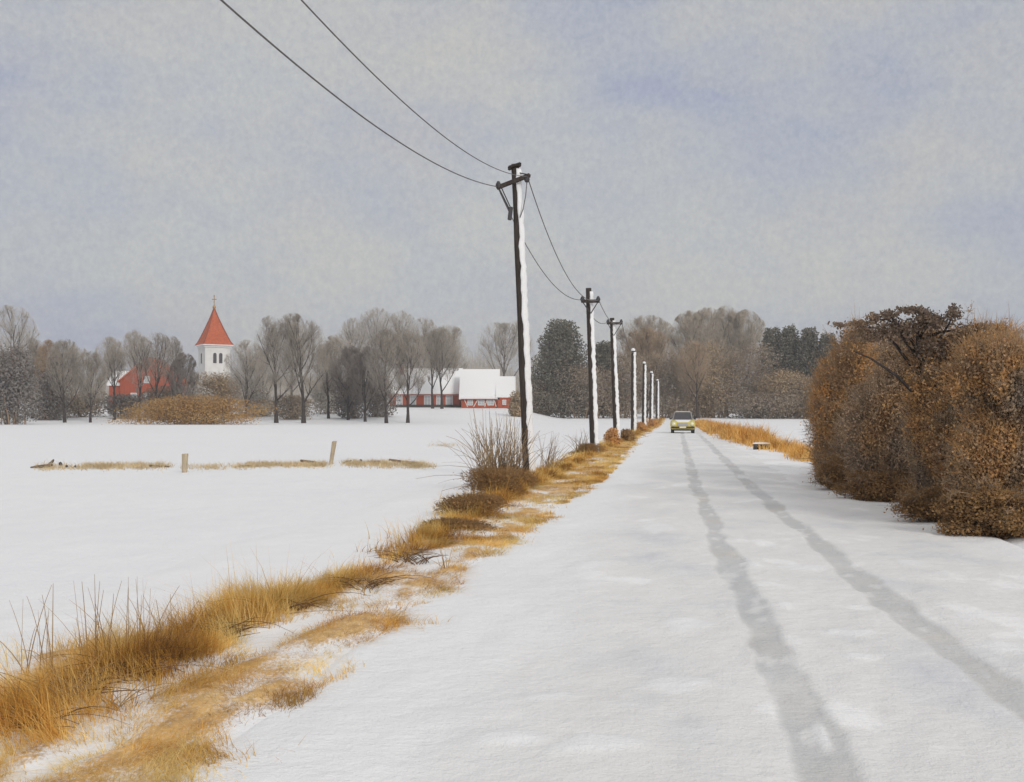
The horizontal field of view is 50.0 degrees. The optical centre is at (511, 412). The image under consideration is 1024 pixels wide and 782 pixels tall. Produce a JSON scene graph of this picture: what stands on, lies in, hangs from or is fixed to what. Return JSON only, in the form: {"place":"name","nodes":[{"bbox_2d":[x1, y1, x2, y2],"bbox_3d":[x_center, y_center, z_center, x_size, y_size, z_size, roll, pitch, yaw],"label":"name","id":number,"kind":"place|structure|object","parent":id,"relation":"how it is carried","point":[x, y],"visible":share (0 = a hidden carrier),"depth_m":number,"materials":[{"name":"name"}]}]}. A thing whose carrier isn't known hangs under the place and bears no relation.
{"place":"outdoors","nodes":[
{"label":"outdoors","id":0,"kind":"place"},
{"bbox_2d":[34,441,461,473],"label":"field grass","id":1,"kind":"structure","parent":0,"point":[266,463],"depth_m":32.45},
{"bbox_2d":[0,416,664,781],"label":"verge","id":2,"kind":"structure","parent":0,"point":[340,537],"depth_m":8.54,"materials":[{"name":"snow"}]},
{"bbox_2d":[0,585,52,675],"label":"dry weed","id":3,"kind":"object","parent":2,"relation":"on","point":[50,658],"visible":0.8,"depth_m":6.48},
{"bbox_2d":[1,649,143,705],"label":"dry weed","id":4,"kind":"object","parent":2,"relation":"on","point":[73,678],"visible":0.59,"depth_m":5.82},
{"bbox_2d":[45,574,121,666],"bbox_3d":[-2.649,1.292,6.680,0.538,0.620,0.230,0,0,0],"label":"dry weed","id":5,"kind":"object","parent":2,"relation":"on","point":[96,622],"visible":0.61,"depth_m":6.68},
{"bbox_2d":[37,664,140,695],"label":"dead stems","id":6,"kind":"object","parent":2,"relation":"on","point":[94,689],"visible":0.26,"depth_m":6.03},
{"bbox_2d":[12,672,204,711],"bbox_3d":[-2.091,1.501,5.891,1.122,0.206,0.506,0,0,26],"label":"dry weed","id":7,"kind":"object","parent":2,"relation":"on","point":[114,703],"visible":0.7,"depth_m":5.85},
{"bbox_2d":[71,577,178,654],"bbox_3d":[-2.486,1.315,7.011,0.644,0.574,0.302,0,0,0],"label":"dry weed","id":8,"kind":"object","parent":2,"relation":"on","point":[137,615],"visible":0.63,"depth_m":7.00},
{"bbox_2d":[41,647,231,680],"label":"dead stems","id":9,"kind":"object","parent":2,"relation":"on","point":[144,671],"visible":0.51,"depth_m":6.46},
{"bbox_2d":[191,615,292,637],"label":"dead stems","id":10,"kind":"object","parent":2,"relation":"on","point":[239,629],"visible":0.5,"depth_m":7.64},
{"bbox_2d":[209,592,369,613],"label":"dead stems","id":11,"kind":"object","parent":2,"relation":"on","point":[302,604],"visible":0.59,"depth_m":8.62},
{"bbox_2d":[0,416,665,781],"bbox_3d":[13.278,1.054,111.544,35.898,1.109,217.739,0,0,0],"label":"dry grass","id":12,"kind":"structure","parent":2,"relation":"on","point":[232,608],"depth_m":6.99,"materials":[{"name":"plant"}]},
{"bbox_2d":[312,570,429,589],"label":"dead stems","id":13,"kind":"object","parent":2,"relation":"on","point":[377,582],"visible":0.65,"depth_m":9.74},
{"bbox_2d":[365,549,446,564],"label":"dead stems","id":14,"kind":"object","parent":2,"relation":"on","point":[422,558],"visible":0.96,"depth_m":11.42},
{"bbox_2d":[415,515,502,533],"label":"scrub bush","id":15,"kind":"object","parent":2,"relation":"on","point":[471,524],"visible":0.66,"depth_m":14.56,"materials":[{"name":"brown plant"}]},
{"bbox_2d":[433,492,507,515],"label":"scrub bush","id":16,"kind":"object","parent":2,"relation":"on","point":[458,500],"visible":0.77,"depth_m":16.82,"materials":[{"name":"brown plant"}]},
{"bbox_2d":[416,408,555,490],"bbox_3d":[-0.524,0.789,22.521,2.849,1.766,1.362,0,0,-7],"label":"reed clump","id":17,"kind":"object","parent":2,"relation":"on","point":[488,459],"visible":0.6,"depth_m":22.38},
{"bbox_2d":[453,465,534,494],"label":"scrub bush","id":18,"kind":"object","parent":2,"relation":"on","point":[497,478],"visible":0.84,"depth_m":20.14,"materials":[{"name":"brown plant"}]},
{"bbox_2d":[496,162,535,471],"bbox_3d":[0.093,-2.123,27.047,0.998,8.057,0.455,0,0,0],"label":"utility pole","id":19,"kind":"object","parent":2,"relation":"on","point":[517,208],"visible":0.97,"depth_m":26.98,"materials":[{"name":"brown wood"}]},
{"bbox_2d":[220,0,497,186],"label":"overhead wire","id":20,"kind":"object","parent":19,"relation":"attached to","point":[267,40],"visible":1,"depth_m":13.86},
{"bbox_2d":[301,0,526,176],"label":"overhead wire","id":21,"kind":"object","parent":19,"relation":"attached to","point":[321,21],"visible":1,"depth_m":13.70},
{"bbox_2d":[580,288,600,450],"bbox_3d":[2.978,-1.433,41.931,0.780,6.675,0.493,0,0,0],"label":"utility pole","id":22,"kind":"object","parent":2,"relation":"on","point":[593,412],"visible":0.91,"depth_m":41.90,"materials":[{"name":"brown wood"}]},
{"bbox_2d":[606,318,622,437],"bbox_3d":[5.474,-1.587,58.752,0.886,6.984,0.516,0,0,0],"label":"utility pole","id":23,"kind":"object","parent":2,"relation":"on","point":[615,402],"visible":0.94,"depth_m":58.70,"materials":[{"name":"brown wood"}]},
{"bbox_2d":[631,348,636,430],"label":"utility pole","id":24,"kind":"object","parent":2,"relation":"on","point":[633,394],"visible":0.96,"depth_m":89.37,"materials":[{"name":"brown wood"}]},
{"bbox_2d":[642,362,646,424],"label":"utility pole","id":25,"kind":"object","parent":2,"relation":"on","point":[644,382],"visible":0.94,"depth_m":114.23,"materials":[{"name":"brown wood"}]},
{"bbox_2d":[0,401,1023,755],"bbox_3d":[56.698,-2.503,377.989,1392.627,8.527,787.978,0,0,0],"label":"snow field","id":26,"kind":"structure","parent":0,"point":[64,533],"depth_m":26.55,"materials":[{"name":"snow"}]},
{"bbox_2d":[0,305,39,384],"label":"bare tree","id":27,"kind":"object","parent":26,"relation":"on","point":[19,337],"visible":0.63,"depth_m":177.61,"materials":[{"name":"grey plant"}]},
{"bbox_2d":[0,339,51,424],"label":"shrub","id":28,"kind":"object","parent":26,"relation":"on","point":[16,379],"visible":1,"depth_m":148.47,"materials":[{"name":"grey plant"}]},
{"bbox_2d":[15,337,45,418],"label":"bare tree","id":29,"kind":"object","parent":26,"relation":"on","point":[33,345],"visible":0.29,"depth_m":171.20,"materials":[{"name":"grey plant"}]},
{"bbox_2d":[33,339,61,407],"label":"bare tree","id":30,"kind":"object","parent":26,"relation":"on","point":[43,358],"visible":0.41,"depth_m":169.17,"materials":[{"name":"grey plant"}]},
{"bbox_2d":[25,366,74,419],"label":"shrub","id":31,"kind":"object","parent":26,"relation":"on","point":[49,412],"visible":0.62,"depth_m":167.16,"materials":[{"name":"grey plant"}]},
{"bbox_2d":[45,338,83,422],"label":"bare tree","id":32,"kind":"object","parent":26,"relation":"on","point":[57,362],"visible":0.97,"depth_m":159.42,"materials":[{"name":"grey plant"}]},
{"bbox_2d":[54,391,112,416],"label":"shrub","id":33,"kind":"object","parent":26,"relation":"on","point":[80,407],"visible":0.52,"depth_m":175.14,"materials":[{"name":"beige plant"}]},
{"bbox_2d":[72,351,108,422],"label":"bare tree","id":34,"kind":"object","parent":26,"relation":"on","point":[93,367],"visible":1,"depth_m":159.65,"materials":[{"name":"grey plant"}]},
{"bbox_2d":[95,336,126,380],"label":"bare tree","id":35,"kind":"object","parent":26,"relation":"on","point":[109,339],"visible":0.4,"depth_m":214.34,"materials":[{"name":"grey plant"}]},
{"bbox_2d":[103,344,125,419],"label":"bare tree","id":36,"kind":"object","parent":26,"relation":"on","point":[112,365],"visible":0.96,"depth_m":167.79,"materials":[{"name":"grey plant"}]},
{"bbox_2d":[98,393,149,418],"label":"shrub","id":37,"kind":"object","parent":26,"relation":"on","point":[121,398],"visible":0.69,"depth_m":171.07,"materials":[{"name":"grey plant"}]},
{"bbox_2d":[120,330,149,370],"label":"bare tree","id":38,"kind":"object","parent":26,"relation":"on","point":[129,336],"visible":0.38,"depth_m":231.14,"materials":[{"name":"grey plant"}]},
{"bbox_2d":[120,335,156,421],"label":"bare tree","id":39,"kind":"object","parent":26,"relation":"on","point":[139,364],"visible":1,"depth_m":162.77,"materials":[{"name":"grey plant"}]},
{"bbox_2d":[107,357,187,406],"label":"red house","id":40,"kind":"structure","parent":26,"relation":"on","point":[124,386],"depth_m":206.00,"materials":[{"name":"wood"}]},
{"bbox_2d":[139,332,173,418],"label":"bare tree","id":41,"kind":"object","parent":26,"relation":"on","point":[158,344],"visible":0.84,"depth_m":166.19,"materials":[{"name":"grey plant"}]},
{"bbox_2d":[138,385,192,416],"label":"shrub","id":42,"kind":"object","parent":26,"relation":"on","point":[166,391],"visible":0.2,"depth_m":174.24,"materials":[{"name":"beige plant"}]},
{"bbox_2d":[159,336,182,410],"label":"bare tree","id":43,"kind":"object","parent":26,"relation":"on","point":[177,345],"visible":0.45,"depth_m":169.67,"materials":[{"name":"grey plant"}]},
{"bbox_2d":[169,352,199,400],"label":"bare tree","id":44,"kind":"object","parent":26,"relation":"on","point":[180,371],"visible":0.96,"depth_m":164.37,"materials":[{"name":"grey plant"}]},
{"bbox_2d":[98,393,289,424],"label":"shrub","id":45,"kind":"object","parent":26,"relation":"on","point":[183,412],"visible":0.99,"depth_m":148.92,"materials":[{"name":"brown plant"}]},
{"bbox_2d":[182,370,245,404],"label":"shrub","id":46,"kind":"object","parent":26,"relation":"on","point":[218,385],"visible":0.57,"depth_m":193.91,"materials":[{"name":"brown plant"}]},
{"bbox_2d":[195,295,233,399],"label":"church tower","id":47,"kind":"structure","parent":26,"relation":"on","point":[214,344],"depth_m":230.11,"materials":[{"name":"paint"}]},
{"bbox_2d":[223,339,266,418],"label":"bare tree","id":48,"kind":"object","parent":26,"relation":"on","point":[245,366],"visible":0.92,"depth_m":171.66,"materials":[{"name":"grey plant"}]},
{"bbox_2d":[234,384,280,415],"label":"shrub","id":49,"kind":"object","parent":26,"relation":"on","point":[262,397],"visible":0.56,"depth_m":176.89,"materials":[{"name":"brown plant"}]},
{"bbox_2d":[254,315,303,422],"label":"bare tree","id":50,"kind":"object","parent":26,"relation":"on","point":[268,339],"visible":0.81,"depth_m":158.80,"materials":[{"name":"grey plant"}]},
{"bbox_2d":[267,390,320,419],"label":"shrub","id":51,"kind":"object","parent":26,"relation":"on","point":[292,408],"visible":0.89,"depth_m":168.98,"materials":[{"name":"beige plant"}]},
{"bbox_2d":[268,313,329,422],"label":"bare tree","id":52,"kind":"object","parent":26,"relation":"on","point":[309,340],"visible":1,"depth_m":157.43,"materials":[{"name":"grey plant"}]},
{"bbox_2d":[305,376,344,413],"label":"shrub","id":53,"kind":"object","parent":26,"relation":"on","point":[321,398],"visible":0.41,"depth_m":182.70,"materials":[{"name":"grey plant"}]},
{"bbox_2d":[311,340,343,418],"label":"bare tree","id":54,"kind":"object","parent":26,"relation":"on","point":[325,388],"visible":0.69,"depth_m":171.46,"materials":[{"name":"grey plant"}]},
{"bbox_2d":[318,334,356,380],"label":"bare tree","id":55,"kind":"object","parent":26,"relation":"on","point":[339,342],"visible":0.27,"depth_m":204.16,"materials":[{"name":"grey plant"}]},
{"bbox_2d":[331,345,361,419],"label":"bare tree","id":56,"kind":"object","parent":26,"relation":"on","point":[346,354],"visible":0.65,"depth_m":167.49,"materials":[{"name":"grey plant"}]},
{"bbox_2d":[325,380,372,418],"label":"shrub","id":57,"kind":"object","parent":26,"relation":"on","point":[354,411],"visible":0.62,"depth_m":171.34,"materials":[{"name":"grey plant"}]},
{"bbox_2d":[336,318,372,373],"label":"bare tree","id":58,"kind":"object","parent":26,"relation":"on","point":[352,337],"visible":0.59,"depth_m":222.99,"materials":[{"name":"grey plant"}]},
{"bbox_2d":[343,346,385,421],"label":"bare tree","id":59,"kind":"object","parent":26,"relation":"on","point":[361,369],"visible":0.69,"depth_m":161.99,"materials":[{"name":"grey plant"}]},
{"bbox_2d":[354,307,396,399],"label":"bare tree","id":60,"kind":"object","parent":26,"relation":"on","point":[379,324],"visible":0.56,"depth_m":225.06,"materials":[{"name":"grey plant"}]},
{"bbox_2d":[1,351,752,414],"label":"woods","id":61,"kind":"object","parent":26,"relation":"on","point":[283,389],"visible":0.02,"depth_m":344.91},
{"bbox_2d":[359,376,400,416],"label":"shrub","id":62,"kind":"object","parent":26,"relation":"on","point":[376,410],"visible":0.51,"depth_m":175.10,"materials":[{"name":"grey plant"}]},
{"bbox_2d":[362,329,409,422],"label":"bare tree","id":63,"kind":"object","parent":26,"relation":"on","point":[384,350],"visible":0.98,"depth_m":157.48,"materials":[{"name":"grey plant"}]},
{"bbox_2d":[385,311,419,360],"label":"bare tree","id":64,"kind":"object","parent":26,"relation":"on","point":[399,324],"visible":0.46,"depth_m":228.98,"materials":[{"name":"grey plant"}]},
{"bbox_2d":[387,328,430,422],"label":"bare tree","id":65,"kind":"object","parent":26,"relation":"on","point":[407,340],"visible":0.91,"depth_m":158.26,"materials":[{"name":"grey plant"}]},
{"bbox_2d":[389,367,462,406],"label":"red farmhouse","id":66,"kind":"object","parent":26,"relation":"on","point":[450,395],"visible":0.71,"depth_m":208.00,"materials":[{"name":"stone"}]},
{"bbox_2d":[417,331,448,408],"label":"bare tree","id":67,"kind":"object","parent":26,"relation":"on","point":[432,375],"visible":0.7,"depth_m":200.63,"materials":[{"name":"grey plant"}]},
{"bbox_2d":[423,328,462,408],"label":"bare tree","id":68,"kind":"object","parent":26,"relation":"on","point":[451,354],"visible":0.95,"depth_m":199.44,"materials":[{"name":"grey plant"}]},
{"bbox_2d":[427,325,470,368],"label":"bare tree","id":69,"kind":"object","parent":26,"relation":"on","point":[455,330],"visible":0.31,"depth_m":235.06,"materials":[{"name":"grey plant"}]},
{"bbox_2d":[459,369,515,407],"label":"red barn","id":70,"kind":"structure","parent":26,"relation":"on","point":[485,388],"depth_m":204.17,"materials":[{"name":"tile"}]},
{"bbox_2d":[474,320,534,382],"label":"bare tree","id":71,"kind":"object","parent":26,"relation":"on","point":[505,349],"visible":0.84,"depth_m":267.02,"materials":[{"name":"grey plant"}]},
{"bbox_2d":[507,388,520,416],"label":"shrub","id":72,"kind":"object","parent":26,"relation":"on","point":[515,404],"visible":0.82,"depth_m":177.30,"materials":[{"name":"brown plant"}]},
{"bbox_2d":[532,378,563,414],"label":"shrub","id":73,"kind":"object","parent":26,"relation":"on","point":[537,410],"visible":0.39,"depth_m":201.80,"materials":[{"name":"beige plant"}]},
{"bbox_2d":[534,432,579,467],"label":"reed clump","id":74,"kind":"object","parent":26,"relation":"on","point":[548,459],"visible":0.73,"depth_m":29.43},
{"bbox_2d":[531,318,603,417],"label":"evergreen tree","id":75,"kind":"object","parent":26,"relation":"on","point":[561,336],"visible":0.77,"depth_m":202.04,"materials":[{"name":"grey plant"}]},
{"bbox_2d":[537,359,630,417],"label":"shrub","id":76,"kind":"object","parent":26,"relation":"on","point":[581,378],"visible":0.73,"depth_m":198.90,"materials":[{"name":"beige plant"}]},
{"bbox_2d":[580,340,625,417],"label":"evergreen tree","id":77,"kind":"object","parent":26,"relation":"on","point":[603,354],"visible":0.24,"depth_m":206.49,"materials":[{"name":"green plant"}]},
{"bbox_2d":[599,345,657,417],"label":"shrub","id":78,"kind":"object","parent":26,"relation":"on","point":[623,380],"visible":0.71,"depth_m":201.17,"materials":[{"name":"beige plant"}]},
{"bbox_2d":[617,327,676,416],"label":"bare tree","id":79,"kind":"object","parent":26,"relation":"on","point":[652,342],"visible":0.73,"depth_m":211.10,"materials":[{"name":"grey plant"}]},
{"bbox_2d":[616,314,683,400],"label":"bare tree","id":80,"kind":"object","parent":26,"relation":"on","point":[638,322],"visible":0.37,"depth_m":248.59,"materials":[{"name":"grey plant"}]},
{"bbox_2d":[641,343,710,417],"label":"shrub","id":81,"kind":"object","parent":26,"relation":"on","point":[673,406],"visible":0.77,"depth_m":202.85,"materials":[{"name":"beige plant"}]},
{"bbox_2d":[667,310,711,406],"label":"bare tree","id":82,"kind":"object","parent":26,"relation":"on","point":[687,325],"visible":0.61,"depth_m":224.79,"materials":[{"name":"grey plant"}]},
{"bbox_2d":[674,340,710,418],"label":"bare tree","id":83,"kind":"object","parent":26,"relation":"on","point":[699,348],"visible":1,"depth_m":197.47,"materials":[{"name":"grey plant"}]},
{"bbox_2d":[686,307,729,395],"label":"bare tree","id":84,"kind":"object","parent":26,"relation":"on","point":[705,315],"visible":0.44,"depth_m":226.29,"materials":[{"name":"grey plant"}]},
{"bbox_2d":[668,331,762,417],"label":"shrub","id":85,"kind":"object","parent":26,"relation":"on","point":[715,392],"visible":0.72,"depth_m":203.96,"materials":[{"name":"grey plant"}]},
{"bbox_2d":[709,305,747,416],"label":"bare tree","id":86,"kind":"object","parent":26,"relation":"on","point":[729,315],"visible":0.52,"depth_m":227.77,"materials":[{"name":"grey plant"}]},
{"bbox_2d":[722,309,765,416],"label":"bare tree","id":87,"kind":"object","parent":26,"relation":"on","point":[742,316],"visible":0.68,"depth_m":226.38,"materials":[{"name":"grey plant"}]},
{"bbox_2d":[715,341,788,417],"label":"shrub","id":88,"kind":"object","parent":26,"relation":"on","point":[757,370],"visible":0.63,"depth_m":202.66,"materials":[{"name":"beige plant"}]},
{"bbox_2d":[725,389,812,418],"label":"shrub","id":89,"kind":"object","parent":26,"relation":"on","point":[781,403],"visible":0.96,"depth_m":194.68,"materials":[{"name":"beige plant"}]},
{"bbox_2d":[753,327,788,416],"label":"evergreen tree","id":90,"kind":"object","parent":26,"relation":"on","point":[770,336],"visible":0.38,"depth_m":212.76,"materials":[{"name":"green plant"}]},
{"bbox_2d":[753,364,813,418],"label":"shrub","id":91,"kind":"object","parent":26,"relation":"on","point":[785,386],"visible":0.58,"depth_m":196.48,"materials":[{"name":"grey plant"}]},
{"bbox_2d":[772,323,802,416],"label":"evergreen tree","id":92,"kind":"object","parent":26,"relation":"on","point":[789,347],"visible":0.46,"depth_m":210.85,"materials":[{"name":"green plant"}]},
{"bbox_2d":[793,326,819,416],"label":"evergreen tree","id":93,"kind":"object","parent":26,"relation":"on","point":[809,341],"visible":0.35,"depth_m":208.73,"materials":[{"name":"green plant"}]},
{"bbox_2d":[812,332,835,371],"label":"evergreen tree","id":94,"kind":"object","parent":26,"relation":"on","point":[822,343],"visible":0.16,"depth_m":207.22,"materials":[{"name":"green plant"}]},
{"bbox_2d":[802,450,854,489],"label":"shrub","id":95,"kind":"object","parent":26,"relation":"on","point":[831,468],"visible":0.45,"depth_m":22.37,"materials":[{"name":"brown plant"}]},
{"bbox_2d":[796,305,892,480],"bbox_3d":[7.567,-0.203,23.993,2.914,4.564,2.662,0,0,0],"label":"shrub","id":96,"kind":"object","parent":26,"relation":"on","point":[844,365],"visible":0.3,"depth_m":23.68,"materials":[{"name":"brown plant"}]},
{"bbox_2d":[819,453,916,501],"bbox_3d":[7.000,1.214,20.168,2.717,0.984,1.807,0,0,0],"label":"shrub","id":97,"kind":"object","parent":26,"relation":"on","point":[876,486],"visible":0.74,"depth_m":19.82,"materials":[{"name":"brown plant"}]},
{"bbox_2d":[820,306,958,488],"bbox_3d":[7.326,-0.002,20.388,3.174,4.201,2.592,0,0,0],"label":"shrub","id":98,"kind":"object","parent":26,"relation":"on","point":[870,437],"visible":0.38,"depth_m":20.39,"materials":[{"name":"brown plant"}]},
{"bbox_2d":[827,302,1001,488],"bbox_3d":[6.468,-0.039,17.500,3.062,3.479,1.446,0,0,0],"label":"windswept tree","id":99,"kind":"object","parent":26,"relation":"on","point":[925,318],"visible":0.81,"depth_m":17.38,"materials":[{"name":"brown plant"}]},
{"bbox_2d":[879,480,965,521],"bbox_3d":[6.558,1.295,16.042,2.494,0.841,1.677,0,0,18],"label":"shrub","id":100,"kind":"object","parent":26,"relation":"on","point":[911,507],"visible":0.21,"depth_m":15.78,"materials":[{"name":"brown plant"}]},
{"bbox_2d":[883,300,1023,498],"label":"shrub","id":101,"kind":"object","parent":26,"relation":"on","point":[930,417],"visible":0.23,"depth_m":17.46,"materials":[{"name":"brown plant"}]},
{"bbox_2d":[921,319,1023,493],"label":"shrub","id":102,"kind":"object","parent":26,"relation":"on","point":[992,432],"visible":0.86,"depth_m":14.73,"materials":[{"name":"brown plant"}]},
{"bbox_2d":[921,472,1023,538],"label":"shrub","id":103,"kind":"object","parent":26,"relation":"on","point":[992,511],"visible":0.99,"depth_m":14.01,"materials":[{"name":"brown plant"}]},
{"bbox_2d":[0,0,1023,411],"label":"sky","id":104,"kind":"structure","parent":0,"point":[802,163],"materials":[{"name":"grey"}]},
{"bbox_2d":[184,417,1023,781],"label":"road","id":105,"kind":"structure","parent":0,"point":[668,605],"depth_m":7.14,"materials":[{"name":"snow"}]},
{"bbox_2d":[669,411,695,432],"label":"car","id":106,"kind":"object","parent":105,"relation":"on","point":[682,421],"visible":0.99,"depth_m":84.92,"materials":[{"name":"yellow paint"}]},
{"bbox_2d":[714,434,824,485],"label":"verge","id":107,"kind":"structure","parent":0,"point":[794,475],"depth_m":33.45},
{"bbox_2d":[694,417,815,462],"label":"dry grass","id":108,"kind":"structure","parent":107,"relation":"on","point":[733,433],"depth_m":54.62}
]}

